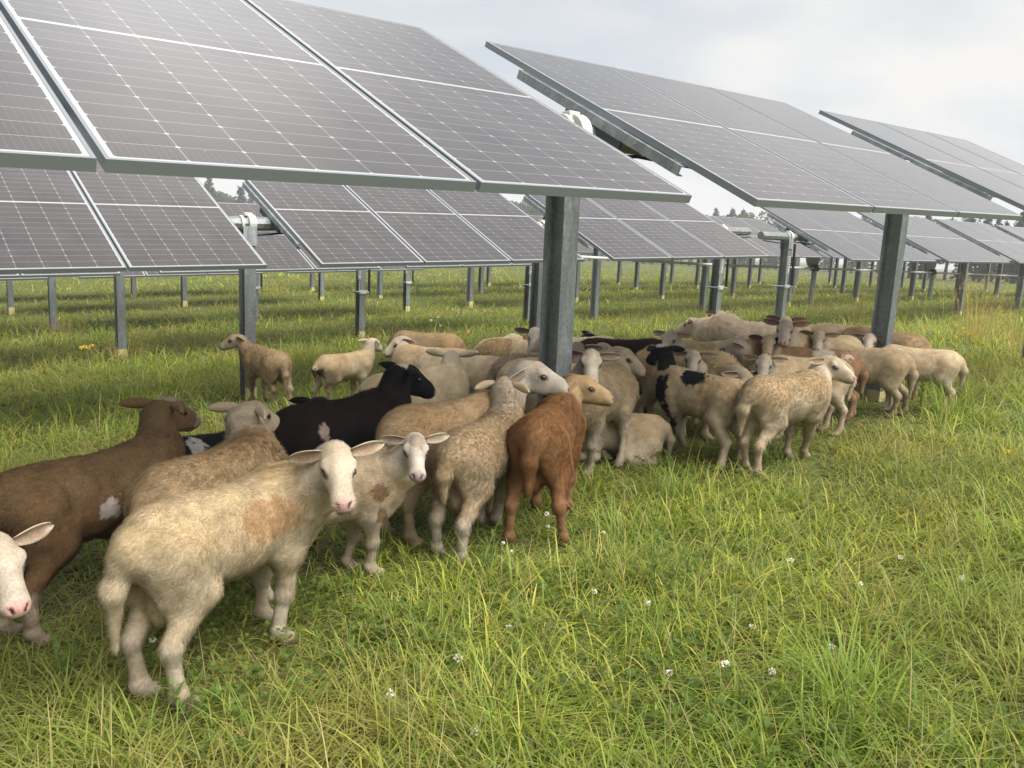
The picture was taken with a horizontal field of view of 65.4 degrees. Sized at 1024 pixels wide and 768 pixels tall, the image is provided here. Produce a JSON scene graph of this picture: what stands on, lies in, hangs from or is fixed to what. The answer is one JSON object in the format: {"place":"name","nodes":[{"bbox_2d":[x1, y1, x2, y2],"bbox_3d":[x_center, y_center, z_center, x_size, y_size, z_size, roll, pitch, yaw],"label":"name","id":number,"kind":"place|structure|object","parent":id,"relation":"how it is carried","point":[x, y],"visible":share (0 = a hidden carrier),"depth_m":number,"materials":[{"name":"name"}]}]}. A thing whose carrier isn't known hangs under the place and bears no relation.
{"place":"outdoors","nodes":[
{"label":"outdoors","id":0,"kind":"place"},
{"bbox_2d":[0,255,1023,767],"bbox_3d":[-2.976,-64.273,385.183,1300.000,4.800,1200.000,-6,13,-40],"label":"ground","id":1,"kind":"structure","parent":0,"point":[420,301],"depth_m":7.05,"materials":[{"name":"plant"}]},
{"bbox_2d":[6,281,14,314],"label":"steel post","id":2,"kind":"object","parent":1,"relation":"on","point":[10,297],"visible":0.3,"depth_m":18.59,"materials":[{"name":"grey metal"}]},
{"bbox_2d":[0,522,53,619],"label":"sheep","id":3,"kind":"object","parent":1,"relation":"on","point":[15,600],"visible":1,"depth_m":2.05},
{"bbox_2d":[47,277,57,332],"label":"steel post","id":4,"kind":"object","parent":1,"relation":"on","point":[52,296],"visible":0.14,"depth_m":15.08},
{"bbox_2d":[40,625,81,681],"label":"leafy weed","id":5,"kind":"object","parent":1,"relation":"on","point":[56,644],"visible":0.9,"depth_m":2.53,"materials":[{"name":"green"}]},
{"bbox_2d":[0,396,201,648],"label":"sheep","id":6,"kind":"object","parent":1,"relation":"on","point":[77,500],"visible":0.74,"depth_m":2.81},
{"bbox_2d":[90,342,143,364],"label":"tall grass clump","id":7,"kind":"object","parent":1,"relation":"on","point":[109,352],"visible":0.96,"depth_m":10.81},
{"bbox_2d":[113,251,126,356],"bbox_3d":[-5.708,-0.992,11.634,0.140,2.020,0.180,-5,13,-40],"label":"steel post","id":8,"kind":"object","parent":1,"relation":"on","point":[120,313],"visible":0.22,"depth_m":11.59,"materials":[{"name":"grey metal"}]},
{"bbox_2d":[27,662,234,767],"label":"grass tuft","id":9,"kind":"object","parent":1,"relation":"on","point":[125,736],"visible":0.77,"depth_m":2.09,"materials":[{"name":"plant"}]},
{"bbox_2d":[180,276,187,306],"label":"steel post","id":10,"kind":"object","parent":1,"relation":"on","point":[183,280],"visible":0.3,"depth_m":21.11,"materials":[{"name":"grey metal"}]},
{"bbox_2d":[160,676,222,723],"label":"leafy weed","id":11,"kind":"object","parent":1,"relation":"on","point":[175,698],"visible":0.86,"depth_m":2.29,"materials":[{"name":"green"}]},
{"bbox_2d":[122,400,288,640],"bbox_3d":[-1.129,0.498,3.148,0.439,0.750,1.100,3,10,3],"label":"sheep","id":12,"kind":"object","parent":1,"relation":"on","point":[248,445],"visible":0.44,"depth_m":2.98},
{"bbox_2d":[94,438,384,714],"bbox_3d":[-0.830,0.588,2.528,0.562,0.772,0.872,8,11,28],"label":"sheep","id":13,"kind":"object","parent":1,"relation":"on","point":[173,564],"visible":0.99,"depth_m":2.40},
{"bbox_2d":[239,226,256,399],"bbox_3d":[-2.693,-0.513,8.135,0.140,2.154,0.180,-6,13,-40],"label":"steel post","id":14,"kind":"object","parent":1,"relation":"on","point":[247,303],"visible":0.49,"depth_m":8.05,"materials":[{"name":"grey metal"}]},
{"bbox_2d":[183,396,326,455],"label":"sheep","id":15,"kind":"object","parent":1,"relation":"on","point":[200,442],"visible":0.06,"depth_m":4.45},
{"bbox_2d":[219,334,294,407],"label":"sheep","id":16,"kind":"object","parent":1,"relation":"on","point":[269,367],"visible":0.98,"depth_m":7.63},
{"bbox_2d":[256,274,261,319],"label":"steel post","id":17,"kind":"object","parent":1,"relation":"on","point":[258,287],"visible":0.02,"depth_m":17.59,"materials":[{"name":"grey"}]},
{"bbox_3d":[-8.292,-2.461,15.294,16.377,0.800,0.179,-6,13,-40],"label":"torque tube","id":18,"kind":"object","parent":17,"relation":"on","visible":0},
{"bbox_2d":[79,268,262,278],"bbox_3d":[-7.150,-2.710,16.174,3.504,0.150,2.278,-8,41,-39],"label":"solar table","id":19,"kind":"object","parent":18,"relation":"on","point":[130,274],"visible":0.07,"depth_m":15.20,"materials":[{"name":"metal"}]},
{"bbox_2d":[286,266,422,273],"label":"solar table","id":20,"kind":"object","parent":18,"relation":"on","point":[393,268],"visible":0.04,"depth_m":18.40,"materials":[{"name":"glass"}]},
{"bbox_2d":[181,665,355,767],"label":"grass tuft","id":21,"kind":"object","parent":1,"relation":"on","point":[264,718],"visible":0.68,"depth_m":2.22,"materials":[{"name":"plant"}]},
{"bbox_2d":[311,338,382,399],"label":"sheep","id":22,"kind":"object","parent":1,"relation":"on","point":[330,372],"visible":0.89,"depth_m":7.54},
{"bbox_2d":[251,432,448,604],"bbox_3d":[-0.694,0.517,3.234,0.864,0.681,0.407,1,10,-8],"label":"sheep","id":23,"kind":"object","parent":1,"relation":"on","point":[384,483],"visible":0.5,"depth_m":3.21},
{"bbox_2d":[274,361,435,548],"bbox_3d":[-0.793,0.336,4.027,0.402,0.813,1.176,8,11,29],"label":"sheep","id":24,"kind":"object","parent":1,"relation":"on","point":[353,420],"visible":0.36,"depth_m":3.83},
{"bbox_2d":[352,270,370,337],"bbox_3d":[-2.686,-1.429,14.138,0.265,2.027,0.313,-5,13,-40],"label":"steel post","id":25,"kind":"object","parent":1,"relation":"on","point":[360,291],"visible":0.52,"depth_m":14.11,"materials":[{"name":"grey metal"}]},
{"bbox_3d":[-5.285,-2.053,11.772,16.377,0.800,0.179,-6,13,-40],"label":"torque tube","id":26,"kind":"object","parent":25,"relation":"on","visible":0},
{"bbox_2d":[0,272,120,277],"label":"solar table","id":27,"kind":"object","parent":26,"relation":"on","point":[41,275],"visible":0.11,"depth_m":10.10,"materials":[{"name":"metal"}]},
{"bbox_2d":[158,202,379,274],"bbox_3d":[-4.143,-2.302,12.652,3.504,0.150,2.278,-8,41,-39],"label":"solar table","id":28,"kind":"object","parent":26,"relation":"on","point":[279,253],"visible":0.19,"depth_m":12.45,"materials":[{"name":"glass"}]},
{"bbox_2d":[405,263,531,268],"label":"solar table","id":29,"kind":"object","parent":26,"relation":"on","point":[464,265],"visible":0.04,"depth_m":14.19,"materials":[{"name":"metal"}]},
{"bbox_2d":[402,270,413,311],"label":"steel post","id":30,"kind":"object","parent":1,"relation":"on","point":[406,282],"visible":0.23,"depth_m":20.14,"materials":[{"name":"grey metal"}]},
{"bbox_2d":[357,348,478,403],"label":"sheep","id":31,"kind":"object","parent":1,"relation":"on","point":[447,378],"visible":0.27,"depth_m":5.00},
{"bbox_2d":[383,336,464,364],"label":"sheep","id":32,"kind":"object","parent":1,"relation":"on","point":[401,349],"visible":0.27,"depth_m":7.06},
{"bbox_2d":[387,329,466,358],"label":"sheep","id":33,"kind":"object","parent":1,"relation":"on","point":[440,340],"visible":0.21,"depth_m":8.32},
{"bbox_2d":[414,351,499,393],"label":"sheep","id":34,"kind":"object","parent":1,"relation":"on","point":[477,367],"visible":0.11,"depth_m":6.00},
{"bbox_2d":[466,267,473,307],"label":"steel post","id":35,"kind":"object","parent":1,"relation":"on","point":[470,284],"visible":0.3,"depth_m":21.43,"materials":[{"name":"grey metal"}]},
{"bbox_2d":[375,360,569,548],"bbox_3d":[-0.234,0.318,3.958,1.141,0.843,0.370,-6,13,-41],"label":"sheep","id":36,"kind":"object","parent":1,"relation":"on","point":[424,419],"visible":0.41,"depth_m":3.74},
{"bbox_2d":[425,376,529,565],"bbox_3d":[-0.124,0.384,3.761,0.347,0.752,1.011,7,11,23],"label":"sheep","id":37,"kind":"object","parent":1,"relation":"on","point":[467,465],"visible":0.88,"depth_m":3.44},
{"bbox_2d":[477,522,501,575],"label":"leafy weed","id":38,"kind":"object","parent":1,"relation":"on","point":[490,550],"visible":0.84,"depth_m":3.28,"materials":[{"name":"green"}]},
{"bbox_2d":[475,333,526,356],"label":"sheep","id":39,"kind":"object","parent":1,"relation":"on","point":[499,346],"visible":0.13,"depth_m":6.95},
{"bbox_2d":[406,636,597,765],"bbox_3d":[-0.031,0.854,2.157,0.489,0.262,0.577,2,10,-3],"label":"grass tuft","id":40,"kind":"object","parent":1,"relation":"on","point":[510,698],"visible":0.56,"depth_m":2.21,"materials":[{"name":"plant"}]},
{"bbox_2d":[496,338,538,414],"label":"sheep","id":41,"kind":"object","parent":1,"relation":"on","point":[533,347],"visible":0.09,"depth_m":5.50},
{"bbox_2d":[505,327,539,353],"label":"sheep","id":42,"kind":"object","parent":1,"relation":"on","point":[517,345],"visible":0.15,"depth_m":6.71},
{"bbox_2d":[521,266,531,324],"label":"steel post","id":43,"kind":"object","parent":1,"relation":"on","point":[527,290],"visible":0.41,"depth_m":16.66,"materials":[{"name":"grey metal"}]},
{"bbox_2d":[529,263,542,329],"bbox_3d":[0.327,-0.952,10.648,0.140,2.163,0.180,-6,13,-40],"label":"steel post","id":44,"kind":"object","parent":1,"relation":"on","point":[535,295],"visible":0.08,"depth_m":10.60,"materials":[{"name":"grey metal"}]},
{"bbox_2d":[228,212,751,237],"bbox_3d":[-2.258,-1.641,8.268,16.330,0.804,0.179,-6,13,-40],"label":"torque tube","id":45,"kind":"object","parent":44,"relation":"on","point":[250,219],"visible":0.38,"depth_m":8.00,"materials":[{"name":"metal"}]},
{"bbox_2d":[0,161,266,273],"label":"solar table","id":46,"kind":"object","parent":45,"relation":"on","point":[58,221],"visible":0.89,"depth_m":6.84,"materials":[{"name":"glass"}]},
{"bbox_2d":[242,180,584,266],"bbox_3d":[-1.114,-1.891,9.150,3.504,0.150,2.278,-8,41,-39],"label":"solar table","id":47,"kind":"object","parent":45,"relation":"on","point":[327,225],"visible":0.83,"depth_m":8.66,"materials":[{"name":"glass"}]},
{"bbox_2d":[523,195,768,260],"bbox_3d":[1.900,-2.333,11.658,3.504,0.150,2.278,-8,41,-39],"label":"solar table","id":48,"kind":"object","parent":45,"relation":"on","point":[622,230],"visible":0.78,"depth_m":11.34,"materials":[{"name":"glass"}]},
{"bbox_2d":[484,341,603,390],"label":"sheep","id":49,"kind":"object","parent":1,"relation":"on","point":[496,367],"visible":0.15,"depth_m":5.62},
{"bbox_2d":[536,196,579,405],"bbox_3d":[0.246,-0.172,4.546,0.140,2.352,0.180,-6,13,-40],"label":"steel post","id":50,"kind":"object","parent":1,"relation":"on","point":[561,228],"visible":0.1,"depth_m":4.46,"materials":[{"name":"grey metal"}]},
{"bbox_2d":[560,110,995,197],"bbox_3d":[0.690,-1.406,4.658,16.412,0.811,0.223,-6,13,-40],"label":"torque tube","id":51,"kind":"object","parent":50,"relation":"on","point":[582,121],"visible":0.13,"depth_m":4.31,"materials":[{"name":"metal"}]},
{"bbox_2d":[0,0,691,202],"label":"solar table","id":52,"kind":"object","parent":51,"relation":"on","point":[279,91],"visible":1,"depth_m":2.78,"materials":[{"name":"glass"}]},
{"bbox_2d":[485,41,1022,220],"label":"solar table","id":53,"kind":"object","parent":51,"relation":"on","point":[754,151],"visible":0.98,"depth_m":4.92,"materials":[{"name":"glass"}]},
{"bbox_2d":[818,110,1023,209],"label":"solar table","id":54,"kind":"object","parent":51,"relation":"on","point":[981,169],"visible":0.94,"depth_m":7.51,"materials":[{"name":"glass"}]},
{"bbox_2d":[502,373,614,546],"bbox_3d":[0.213,0.360,3.994,0.395,0.720,1.071,6,10,19],"label":"sheep","id":55,"kind":"object","parent":1,"relation":"on","point":[544,439],"visible":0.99,"depth_m":3.64},
{"bbox_2d":[525,346,645,460],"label":"sheep","id":56,"kind":"object","parent":1,"relation":"on","point":[628,358],"visible":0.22,"depth_m":5.40},
{"bbox_2d":[573,330,613,341],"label":"sheep","id":57,"kind":"object","parent":1,"relation":"on","point":[586,335],"visible":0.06,"depth_m":7.24},
{"bbox_2d":[590,247,601,319],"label":"steel post","id":58,"kind":"object","parent":1,"relation":"on","point":[595,286],"visible":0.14,"depth_m":17.91,"materials":[{"name":"metal"}]},
{"bbox_2d":[571,348,638,476],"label":"sheep","id":59,"kind":"object","parent":1,"relation":"on","point":[619,382],"visible":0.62,"depth_m":4.84},
{"bbox_2d":[568,485,672,548],"bbox_3d":[0.522,0.624,3.738,0.483,0.216,0.523,-6,13,-40],"label":"grass tuft","id":60,"kind":"object","parent":1,"relation":"on","point":[607,526],"visible":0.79,"depth_m":3.79,"materials":[{"name":"plant"}]},
{"bbox_2d":[580,337,661,413],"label":"sheep","id":61,"kind":"object","parent":1,"relation":"on","point":[635,346],"visible":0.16,"depth_m":6.53},
{"bbox_2d":[579,413,675,465],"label":"sheep","id":62,"kind":"object","parent":1,"relation":"on","point":[649,435],"visible":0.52,"depth_m":5.12},
{"bbox_2d":[596,583,721,659],"bbox_3d":[0.480,0.800,2.674,0.389,0.196,0.425,-6,13,-40],"label":"grass tuft","id":63,"kind":"object","parent":1,"relation":"on","point":[644,631],"visible":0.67,"depth_m":2.72,"materials":[{"name":"plant"}]},
{"bbox_2d":[658,260,666,298],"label":"steel post","id":64,"kind":"object","parent":1,"relation":"on","point":[662,281],"visible":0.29,"depth_m":26.57,"materials":[{"name":"grey metal"}]},
{"bbox_2d":[643,527,686,595],"bbox_3d":[0.570,0.704,3.019,0.102,0.320,0.166,-6,13,-40],"label":"leafy weed","id":65,"kind":"object","parent":1,"relation":"on","point":[655,566],"visible":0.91,"depth_m":3.04,"materials":[{"name":"green"}]},
{"bbox_2d":[640,450,716,499],"bbox_3d":[0.902,0.512,4.391,0.559,0.220,0.528,-6,13,-40],"label":"grass tuft","id":66,"kind":"object","parent":1,"relation":"on","point":[672,481],"visible":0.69,"depth_m":4.44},
{"bbox_2d":[653,329,721,419],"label":"sheep","id":67,"kind":"object","parent":1,"relation":"on","point":[670,337],"visible":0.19,"depth_m":6.38},
{"bbox_2d":[672,349,715,438],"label":"sheep","id":68,"kind":"object","parent":1,"relation":"on","point":[693,360],"visible":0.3,"depth_m":5.57},
{"bbox_2d":[646,344,743,472],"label":"sheep","id":69,"kind":"object","parent":1,"relation":"on","point":[711,400],"visible":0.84,"depth_m":5.11},
{"bbox_2d":[633,345,756,441],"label":"sheep","id":70,"kind":"object","parent":1,"relation":"on","point":[722,363],"visible":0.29,"depth_m":5.71},
{"bbox_2d":[698,259,710,311],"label":"steel post","id":71,"kind":"object","parent":1,"relation":"on","point":[703,285],"visible":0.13,"depth_m":20.49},
{"bbox_3d":[13.969,-4.745,27.819,33.244,0.814,0.179,-6,13,-40],"label":"torque tube","id":72,"kind":"object","parent":71,"relation":"on","visible":0},
{"bbox_2d":[707,216,821,257],"bbox_3d":[6.553,-3.924,21.540,3.504,0.150,2.278,-7,40,-40],"label":"solar table","id":73,"kind":"object","parent":72,"relation":"on","point":[756,227],"visible":0.4,"depth_m":21.73,"materials":[{"name":"glass"}]},
{"bbox_2d":[772,220,845,258],"bbox_3d":[9.638,-4.297,24.123,3.504,0.150,2.278,-7,40,-40],"label":"solar table","id":74,"kind":"object","parent":72,"relation":"on","point":[831,253],"visible":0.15,"depth_m":22.74,"materials":[{"name":"glass"}]},
{"bbox_2d":[706,259,728,316],"bbox_3d":[3.350,-1.383,13.157,0.265,2.184,0.313,-5,13,-40],"label":"steel post","id":75,"kind":"object","parent":1,"relation":"on","point":[715,287],"visible":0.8,"depth_m":13.10,"materials":[{"name":"grey metal"}]},
{"bbox_2d":[676,310,776,341],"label":"sheep","id":76,"kind":"object","parent":1,"relation":"on","point":[721,326],"visible":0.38,"depth_m":7.87},
{"bbox_2d":[730,259,737,295],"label":"steel post","id":77,"kind":"object","parent":1,"relation":"on","point":[734,276],"visible":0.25,"depth_m":29.14,"materials":[{"name":"grey metal"}]},
{"bbox_2d":[714,338,825,371],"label":"sheep","id":78,"kind":"object","parent":1,"relation":"on","point":[736,348],"visible":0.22,"depth_m":6.15},
{"bbox_2d":[734,469,827,512],"bbox_3d":[1.378,0.547,4.140,0.453,0.213,0.511,-6,13,-40],"label":"grass tuft","id":79,"kind":"object","parent":1,"relation":"on","point":[779,496],"visible":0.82,"depth_m":4.16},
{"bbox_2d":[773,238,795,318],"bbox_3d":[4.878,-1.561,14.443,0.265,2.122,0.313,-5,12,-40],"label":"steel post","id":80,"kind":"object","parent":1,"relation":"on","point":[782,285],"visible":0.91,"depth_m":14.37,"materials":[{"name":"grey metal"}]},
{"bbox_2d":[757,231,987,247],"bbox_3d":[13.878,-3.692,21.761,25.164,0.639,0.179,-6,13,-40],"label":"torque tube","id":81,"kind":"object","parent":80,"relation":"on","point":[784,236],"visible":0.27,"depth_m":14.01,"materials":[{"name":"metal"}]},
{"bbox_2d":[760,207,935,262],"bbox_3d":[6.464,-2.884,15.480,3.504,0.150,2.278,-7,40,-40],"label":"solar table","id":82,"kind":"object","parent":81,"relation":"on","point":[848,236],"visible":0.77,"depth_m":15.06,"materials":[{"name":"glass"}]},
{"bbox_2d":[857,212,1010,263],"bbox_3d":[9.548,-3.251,18.064,3.504,0.150,2.278,-7,40,-40],"label":"solar table","id":83,"kind":"object","parent":81,"relation":"on","point":[925,235],"visible":0.84,"depth_m":17.79,"materials":[{"name":"glass"}]},
{"bbox_2d":[935,219,1023,263],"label":"solar table","id":84,"kind":"object","parent":81,"relation":"on","point":[996,241],"visible":0.98,"depth_m":20.26,"materials":[{"name":"glass"}]},
{"bbox_2d":[995,225,1023,241],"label":"solar table","id":85,"kind":"object","parent":81,"relation":"on","point":[1016,232],"visible":0.88,"depth_m":22.79,"materials":[{"name":"glass"}]},
{"bbox_2d":[766,315,814,332],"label":"sheep","id":86,"kind":"object","parent":1,"relation":"on","point":[792,320],"visible":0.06,"depth_m":7.42},
{"bbox_2d":[734,355,857,479],"bbox_3d":[1.750,0.194,4.976,1.047,0.716,0.324,-4,12,-35],"label":"sheep","id":87,"kind":"object","parent":1,"relation":"on","point":[770,407],"visible":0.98,"depth_m":4.80},
{"bbox_2d":[742,353,856,440],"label":"sheep","id":88,"kind":"object","parent":1,"relation":"on","point":[775,364],"visible":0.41,"depth_m":5.68},
{"bbox_2d":[748,334,868,421],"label":"sheep","id":89,"kind":"object","parent":1,"relation":"on","point":[771,347],"visible":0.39,"depth_m":6.23},
{"bbox_2d":[762,318,863,408],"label":"sheep","id":90,"kind":"object","parent":1,"relation":"on","point":[785,331],"visible":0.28,"depth_m":6.30},
{"bbox_2d":[806,255,820,305],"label":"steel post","id":91,"kind":"object","parent":1,"relation":"on","point":[812,262],"visible":0.81,"depth_m":23.46,"materials":[{"name":"metal"}]},
{"bbox_2d":[811,322,895,334],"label":"sheep","id":92,"kind":"object","parent":1,"relation":"on","point":[826,327],"visible":0.07,"depth_m":7.51},
{"bbox_2d":[831,274,875,323],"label":"tall grass clump","id":93,"kind":"object","parent":1,"relation":"on","point":[863,298],"visible":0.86,"depth_m":16.75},
{"bbox_2d":[852,261,862,302],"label":"steel post","id":94,"kind":"object","parent":1,"relation":"on","point":[857,279],"visible":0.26,"depth_m":25.65,"materials":[{"name":"grey metal"}]},
{"bbox_2d":[743,576,972,749],"bbox_3d":[0.940,0.786,2.269,0.601,0.327,0.718,-6,13,-40],"label":"grass tuft","id":95,"kind":"object","parent":1,"relation":"on","point":[864,665],"visible":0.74,"depth_m":2.32,"materials":[{"name":"plant"}]},
{"bbox_2d":[799,330,918,418],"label":"sheep","id":96,"kind":"object","parent":1,"relation":"on","point":[888,369],"visible":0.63,"depth_m":6.32},
{"bbox_2d":[862,214,908,402],"bbox_3d":[3.306,-0.613,7.086,0.140,2.357,0.180,-5,13,-40],"label":"steel post","id":97,"kind":"object","parent":1,"relation":"on","point":[890,271],"visible":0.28,"depth_m":7.03,"materials":[{"name":"grey metal"}]},
{"bbox_2d":[840,326,932,402],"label":"sheep","id":98,"kind":"object","parent":1,"relation":"on","point":[866,337],"visible":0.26,"depth_m":7.07},
{"bbox_2d":[908,262,917,299],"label":"steel post","id":99,"kind":"object","parent":1,"relation":"on","point":[913,280],"visible":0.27,"depth_m":28.23,"materials":[{"name":"grey metal"}]},
{"bbox_2d":[879,344,968,413],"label":"sheep","id":100,"kind":"object","parent":1,"relation":"on","point":[951,364],"visible":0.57,"depth_m":6.52},
{"bbox_2d":[927,262,936,299],"bbox_3d":[15.120,-3.584,28.796,0.800,1.736,0.182,-6,13,-40],"label":"gear stand","id":101,"kind":"object","parent":1,"relation":"on","point":[931,266],"visible":0.87,"depth_m":28.73,"materials":[{"name":"metal"}]},
{"bbox_2d":[580,255,1017,276],"bbox_3d":[11.876,-3.715,25.939,28.000,0.154,0.064,-6,13,-40],"label":"drive shaft","id":102,"kind":"object","parent":101,"relation":"attached to","point":[680,262],"visible":0.61,"depth_m":21.74,"materials":[{"name":"grey metal"}]},
{"bbox_2d":[885,544,1023,649],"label":"grass tuft","id":103,"kind":"object","parent":1,"relation":"on","point":[966,592],"visible":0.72,"depth_m":2.94,"materials":[{"name":"plant"}]},
{"bbox_2d":[904,363,1006,423],"bbox_3d":[3.527,0.065,6.309,0.841,0.443,0.904,-6,13,-40],"label":"grass tuft","id":104,"kind":"object","parent":1,"relation":"on","point":[937,407],"visible":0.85,"depth_m":6.37,"materials":[{"name":"plant"}]},
{"bbox_2d":[953,263,968,314],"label":"steel post","id":105,"kind":"object","parent":1,"relation":"on","point":[963,271],"visible":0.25,"depth_m":19.57,"materials":[{"name":"grey metal"}]},
{"bbox_2d":[938,495,1023,563],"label":"grass tuft","id":106,"kind":"object","parent":1,"relation":"on","point":[988,531],"visible":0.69,"depth_m":3.53,"materials":[{"name":"plant"}]},
{"bbox_2d":[941,271,1023,343],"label":"tall grass clump","id":107,"kind":"object","parent":1,"relation":"on","point":[974,321],"visible":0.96,"depth_m":11.99,"materials":[{"name":"plant"}]},
{"bbox_2d":[967,219,1001,282],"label":"conifer tree","id":108,"kind":"object","parent":1,"relation":"on","point":[982,268],"visible":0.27,"depth_m":90.04,"materials":[{"name":"green plant"}]},
{"bbox_2d":[978,307,1023,353],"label":"tall grass clump","id":109,"kind":"object","parent":1,"relation":"on","point":[1013,338],"visible":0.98,"depth_m":10.74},
{"bbox_2d":[1002,217,1023,283],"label":"conifer tree","id":110,"kind":"object","parent":1,"relation":"on","point":[1015,270],"visible":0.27,"depth_m":89.66,"materials":[{"name":"green plant"}]},
{"bbox_2d":[1013,264,1023,309],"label":"steel post","id":111,"kind":"object","parent":1,"relation":"on","point":[1019,292],"visible":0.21,"depth_m":22.16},
{"bbox_2d":[197,0,1023,269],"label":"sky","id":112,"kind":"structure","parent":0,"point":[951,68],"materials":[{"name":"white"}]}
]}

